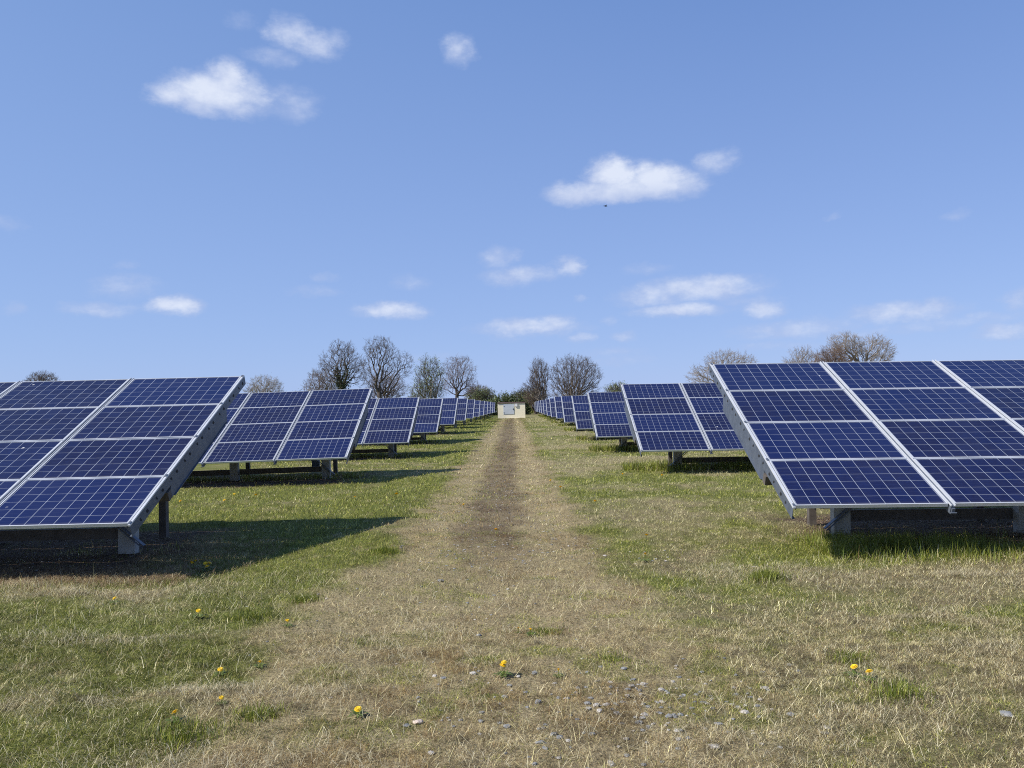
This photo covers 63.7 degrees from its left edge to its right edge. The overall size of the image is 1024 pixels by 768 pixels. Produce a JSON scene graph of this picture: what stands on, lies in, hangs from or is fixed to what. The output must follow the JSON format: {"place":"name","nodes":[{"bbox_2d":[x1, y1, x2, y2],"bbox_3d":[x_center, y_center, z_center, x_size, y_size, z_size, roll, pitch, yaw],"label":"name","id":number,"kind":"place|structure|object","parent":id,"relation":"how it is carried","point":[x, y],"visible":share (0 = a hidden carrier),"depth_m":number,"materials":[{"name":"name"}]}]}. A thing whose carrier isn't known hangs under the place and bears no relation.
{"place":"outdoors","nodes":[
{"label":"outdoors","id":0,"kind":"place"},
{"bbox_2d":[0,414,1023,767],"bbox_3d":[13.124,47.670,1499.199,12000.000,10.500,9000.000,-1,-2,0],"label":"ground","id":1,"kind":"structure","parent":0,"point":[304,628],"depth_m":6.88,"materials":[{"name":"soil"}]},
{"bbox_2d":[23,370,60,380],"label":"bare tree","id":2,"kind":"object","parent":1,"relation":"on","point":[41,377],"visible":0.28,"depth_m":230.61,"materials":[{"name":"brown plant"}]},
{"bbox_2d":[0,375,245,553],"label":"solar array","id":3,"kind":"object","parent":1,"relation":"on","point":[122,457],"visible":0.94,"depth_m":10.51,"materials":[{"name":"glass"}]},
{"bbox_2d":[164,709,185,723],"bbox_3d":[-1.880,1.849,4.583,0.120,0.078,0.134,-2,-2,24],"label":"dandelion","id":4,"kind":"object","parent":1,"relation":"on","point":[173,717],"visible":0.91,"depth_m":4.58,"materials":[{"name":"green plant"}]},
{"bbox_2d":[193,609,204,617],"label":"dandelion","id":5,"kind":"object","parent":1,"relation":"on","point":[198,610],"visible":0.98,"depth_m":6.96,"materials":[{"name":"green plant"}]},
{"bbox_2d":[213,667,227,676],"bbox_3d":[-1.923,1.902,5.443,0.120,0.057,0.108,-1,-2,-14],"label":"dandelion","id":6,"kind":"object","parent":1,"relation":"on","point":[219,670],"visible":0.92,"depth_m":5.45,"materials":[{"name":"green plant"}]},
{"bbox_2d":[217,695,227,704],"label":"dandelion","id":7,"kind":"object","parent":1,"relation":"on","point":[221,701],"visible":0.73,"depth_m":4.86,"materials":[{"name":"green plant"}]},
{"bbox_2d":[254,660,265,667],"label":"dandelion","id":8,"kind":"object","parent":1,"relation":"on","point":[260,664],"visible":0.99,"depth_m":5.62,"materials":[{"name":"green plant"}]},
{"bbox_2d":[242,374,283,392],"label":"bare tree","id":9,"kind":"object","parent":1,"relation":"on","point":[259,390],"visible":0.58,"depth_m":200.18,"materials":[{"name":"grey plant"}]},
{"bbox_2d":[189,388,372,480],"bbox_3d":[-8.896,1.629,21.063,10.146,2.780,3.750,-2,-2,0],"label":"solar array","id":10,"kind":"object","parent":1,"relation":"on","point":[325,427],"visible":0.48,"depth_m":21.00,"materials":[{"name":"glass"}]},
{"bbox_2d":[301,368,337,390],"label":"bare tree","id":11,"kind":"object","parent":1,"relation":"on","point":[313,382],"visible":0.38,"depth_m":179.21,"materials":[{"name":"brown plant"}]},
{"bbox_2d":[312,338,365,389],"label":"oak tree","id":12,"kind":"object","parent":1,"relation":"on","point":[341,384],"visible":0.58,"depth_m":172.07,"materials":[{"name":"brown plant"}]},
{"bbox_2d":[347,706,367,717],"bbox_3d":[-0.864,1.841,4.622,0.134,0.058,0.120,-2,-2,10],"label":"dandelion","id":13,"kind":"object","parent":1,"relation":"on","point":[358,709],"visible":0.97,"depth_m":4.63,"materials":[{"name":"yellow plant"}]},
{"bbox_2d":[355,335,413,397],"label":"oak tree","id":14,"kind":"object","parent":1,"relation":"on","point":[379,393],"visible":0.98,"depth_m":170.03,"materials":[{"name":"brown plant"}]},
{"bbox_2d":[351,397,419,456],"bbox_3d":[-7.972,1.965,31.880,8.463,2.780,3.750,-2,-2,0],"label":"solar array","id":15,"kind":"object","parent":1,"relation":"on","point":[391,422],"visible":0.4,"depth_m":31.83,"materials":[{"name":"glass"}]},
{"bbox_2d":[364,372,406,397],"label":"bare tree","id":16,"kind":"object","parent":1,"relation":"on","point":[391,385],"visible":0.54,"depth_m":177.58,"materials":[{"name":"brown plant"}]},
{"bbox_2d":[413,719,422,723],"bbox_3d":[-0.517,1.855,4.524,0.059,0.025,0.047,-7,-8,8],"label":"stone","id":17,"kind":"object","parent":1,"relation":"on","point":[419,721],"visible":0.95,"depth_m":4.52,"materials":[{"name":"white stone"}]},
{"bbox_2d":[410,398,442,442],"bbox_3d":[-7.920,2.205,42.724,8.464,2.780,3.750,-1,-2,0],"label":"solar array","id":18,"kind":"object","parent":1,"relation":"on","point":[428,420],"visible":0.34,"depth_m":42.67,"materials":[{"name":"glass"}]},
{"bbox_2d":[405,353,448,398],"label":"budding tree","id":19,"kind":"object","parent":1,"relation":"on","point":[430,385],"visible":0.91,"depth_m":167.68,"materials":[{"name":"green plant"}]},
{"bbox_2d":[431,398,457,432],"bbox_3d":[-6.989,2.330,53.607,6.780,2.780,3.750,-1,-2,0],"label":"solar array","id":20,"kind":"object","parent":1,"relation":"on","point":[449,411],"visible":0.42,"depth_m":53.57,"materials":[{"name":"glass"}]},
{"bbox_2d":[440,398,467,427],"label":"solar array","id":21,"kind":"object","parent":1,"relation":"on","point":[462,407],"visible":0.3,"depth_m":64.28,"materials":[{"name":"glass"}]},
{"bbox_2d":[436,356,481,398],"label":"oak tree","id":22,"kind":"object","parent":1,"relation":"on","point":[456,388],"visible":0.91,"depth_m":175.93,"materials":[{"name":"brown plant"}]},
{"bbox_2d":[463,399,474,424],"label":"solar array","id":23,"kind":"object","parent":1,"relation":"on","point":[470,408],"visible":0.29,"depth_m":75.00,"materials":[{"name":"glass"}]},
{"bbox_2d":[470,400,479,421],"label":"solar array","id":24,"kind":"object","parent":1,"relation":"on","point":[477,409],"visible":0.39,"depth_m":85.70,"materials":[{"name":"glass"}]},
{"bbox_2d":[464,383,493,397],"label":"bare tree","id":25,"kind":"object","parent":1,"relation":"on","point":[473,391],"visible":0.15,"depth_m":181.75,"materials":[{"name":"brown plant"}]},
{"bbox_2d":[475,401,484,419],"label":"solar array","id":26,"kind":"object","parent":1,"relation":"on","point":[482,404],"visible":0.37,"depth_m":96.43,"materials":[{"name":"glass"}]},
{"bbox_2d":[465,386,495,400],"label":"tree","id":27,"kind":"object","parent":1,"relation":"on","point":[481,395],"visible":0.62,"depth_m":164.00,"materials":[{"name":"green plant"}]},
{"bbox_2d":[480,401,487,418],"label":"solar array","id":28,"kind":"object","parent":1,"relation":"on","point":[486,408],"visible":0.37,"depth_m":107.14,"materials":[{"name":"glass"}]},
{"bbox_2d":[483,402,490,417],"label":"solar array","id":29,"kind":"object","parent":1,"relation":"on","point":[489,408],"visible":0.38,"depth_m":117.86,"materials":[{"name":"glass"}]},
{"bbox_2d":[492,663,512,676],"bbox_3d":[-0.051,1.833,5.281,0.126,0.088,0.141,-3,-2,45],"label":"dandelion","id":30,"kind":"object","parent":1,"relation":"on","point":[502,665],"visible":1,"depth_m":5.28,"materials":[{"name":"green plant"}]},
{"bbox_2d":[490,390,518,414],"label":"bush","id":31,"kind":"object","parent":1,"relation":"on","point":[505,398],"visible":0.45,"depth_m":149.56,"materials":[{"name":"green plant"}]},
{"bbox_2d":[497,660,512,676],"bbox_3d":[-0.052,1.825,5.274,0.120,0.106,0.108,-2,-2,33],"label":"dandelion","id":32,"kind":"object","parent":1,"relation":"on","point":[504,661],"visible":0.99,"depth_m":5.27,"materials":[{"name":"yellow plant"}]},
{"bbox_2d":[497,402,524,418],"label":"shed","id":33,"kind":"structure","parent":1,"relation":"on","point":[511,409],"depth_m":109.93,"materials":[{"name":"beige concrete"}]},
{"bbox_2d":[503,404,513,414],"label":"door","id":34,"kind":"structure","parent":33,"relation":"in","point":[507,408],"depth_m":109.91,"materials":[{"name":"grey paint"}]},
{"bbox_2d":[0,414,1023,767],"bbox_3d":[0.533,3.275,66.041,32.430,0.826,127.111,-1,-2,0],"label":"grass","id":35,"kind":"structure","parent":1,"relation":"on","point":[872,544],"depth_m":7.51,"materials":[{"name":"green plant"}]},
{"bbox_2d":[511,387,526,401],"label":"tree","id":36,"kind":"object","parent":1,"relation":"on","point":[518,394],"visible":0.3,"depth_m":159.24,"materials":[{"name":"green plant"}]},
{"bbox_2d":[518,398,530,414],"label":"bush","id":37,"kind":"object","parent":1,"relation":"on","point":[527,409],"visible":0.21,"depth_m":152.54,"materials":[{"name":"green plant"}]},
{"bbox_2d":[525,628,538,635],"bbox_3d":[0.147,1.893,6.296,0.108,0.067,0.121,-1,-2,-12],"label":"dandelion","id":38,"kind":"object","parent":1,"relation":"on","point":[530,633],"visible":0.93,"depth_m":6.29,"materials":[{"name":"green plant"}]},
{"bbox_2d":[520,355,550,413],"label":"slim tree","id":39,"kind":"object","parent":1,"relation":"on","point":[538,385],"visible":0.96,"depth_m":151.63,"materials":[{"name":"brown plant"}]},
{"bbox_2d":[521,386,550,413],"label":"tree","id":40,"kind":"object","parent":1,"relation":"on","point":[533,409],"visible":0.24,"depth_m":157.48,"materials":[{"name":"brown plant"}]},
{"bbox_2d":[540,400,550,416],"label":"solar array","id":41,"kind":"object","parent":1,"relation":"on","point":[541,401],"visible":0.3,"depth_m":107.29,"materials":[{"name":"glass"}]},
{"bbox_2d":[543,400,553,417],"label":"solar array","id":42,"kind":"object","parent":1,"relation":"on","point":[544,407],"visible":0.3,"depth_m":96.41,"materials":[{"name":"glass"}]},
{"bbox_2d":[546,399,559,419],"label":"solar array","id":43,"kind":"object","parent":1,"relation":"on","point":[548,407],"visible":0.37,"depth_m":85.79,"materials":[{"name":"glass"}]},
{"bbox_2d":[549,398,563,421],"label":"solar array","id":44,"kind":"object","parent":1,"relation":"on","point":[552,407],"visible":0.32,"depth_m":75.13,"materials":[{"name":"glass"}]},
{"bbox_2d":[554,396,574,424],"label":"solar array","id":45,"kind":"object","parent":1,"relation":"on","point":[558,407],"visible":0.22,"depth_m":64.40,"materials":[{"name":"glass"}]},
{"bbox_2d":[561,395,585,429],"bbox_3d":[6.686,2.054,53.746,6.780,2.780,3.750,-1,-2,0],"label":"solar array","id":46,"kind":"object","parent":1,"relation":"on","point":[567,410],"visible":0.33,"depth_m":53.74,"materials":[{"name":"glass"}]},
{"bbox_2d":[546,353,602,396],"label":"fan shaped tree","id":47,"kind":"object","parent":1,"relation":"on","point":[569,390],"visible":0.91,"depth_m":149.36,"materials":[{"name":"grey plant"}]},
{"bbox_2d":[571,395,598,438],"bbox_3d":[7.434,1.856,42.605,8.464,2.780,3.750,-1,-2,0],"label":"solar array","id":48,"kind":"object","parent":1,"relation":"on","point":[581,414],"visible":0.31,"depth_m":42.52,"materials":[{"name":"glass"}]},
{"bbox_2d":[587,392,636,446],"bbox_3d":[7.323,1.569,32.030,8.464,2.780,3.750,-1,-2,0],"label":"solar array","id":49,"kind":"object","parent":1,"relation":"on","point":[608,416],"visible":0.3,"depth_m":31.99,"materials":[{"name":"glass"}]},
{"bbox_2d":[604,380,624,391],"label":"tree","id":50,"kind":"object","parent":1,"relation":"on","point":[617,389],"visible":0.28,"depth_m":159.03,"materials":[{"name":"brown plant"}]},
{"bbox_2d":[620,383,750,469],"bbox_3d":[8.153,1.243,21.540,10.146,2.780,3.750,-1,-2,0],"label":"solar array","id":51,"kind":"object","parent":1,"relation":"on","point":[676,419],"visible":0.34,"depth_m":21.48,"materials":[{"name":"glass"}]},
{"bbox_2d":[687,348,757,382],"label":"bare tree","id":52,"kind":"object","parent":1,"relation":"on","point":[743,358],"visible":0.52,"depth_m":119.50,"materials":[{"name":"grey plant"}]},
{"bbox_2d":[782,344,825,362],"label":"bare tree","id":53,"kind":"object","parent":1,"relation":"on","point":[798,357],"visible":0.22,"depth_m":123.53,"materials":[{"name":"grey plant"}]},
{"bbox_2d":[811,342,851,362],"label":"bare tree","id":54,"kind":"object","parent":1,"relation":"on","point":[827,356],"visible":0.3,"depth_m":117.39,"materials":[{"name":"brown plant"}]},
{"bbox_2d":[843,664,862,676],"bbox_3d":[2.120,1.782,5.121,0.120,0.078,0.134,-1,-2,-13],"label":"dandelion","id":55,"kind":"object","parent":1,"relation":"on","point":[853,666],"visible":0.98,"depth_m":5.12,"materials":[{"name":"yellow plant"}]},
{"bbox_2d":[825,330,897,361],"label":"bare tree","id":56,"kind":"object","parent":1,"relation":"on","point":[860,350],"visible":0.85,"depth_m":121.07,"materials":[{"name":"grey plant"}]},
{"bbox_2d":[709,360,1023,535],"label":"solar array","id":57,"kind":"object","parent":1,"relation":"on","point":[839,440],"visible":0.97,"depth_m":10.46,"materials":[{"name":"glass"}]},
{"bbox_2d":[860,669,877,680],"bbox_3d":[2.167,1.774,5.020,0.134,0.077,0.120,0,-2,-44],"label":"dandelion","id":58,"kind":"object","parent":1,"relation":"on","point":[868,677],"visible":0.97,"depth_m":5.01,"materials":[{"name":"green plant"}]},
{"bbox_2d":[1000,710,1013,717],"bbox_3d":[2.657,1.774,4.431,0.060,0.030,0.057,-2,-2,11],"label":"stone","id":59,"kind":"object","parent":1,"relation":"on","point":[1006,713],"visible":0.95,"depth_m":4.42,"materials":[{"name":"grey stone"}]},
{"bbox_2d":[0,0,1023,399],"label":"sky","id":60,"kind":"structure","parent":0,"point":[189,188],"materials":[{"name":"blue"}]},
{"bbox_2d":[2,516,1022,573],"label":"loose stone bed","id":61,"kind":"object","parent":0,"point":[205,532],"visible":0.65,"depth_m":10.95,"materials":[{"name":"grey gravel"}]},
{"bbox_2d":[246,475,833,767],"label":"gravel","id":62,"kind":"structure","parent":0,"point":[607,704],"depth_m":4.84,"materials":[{"name":"stone"}]}
]}

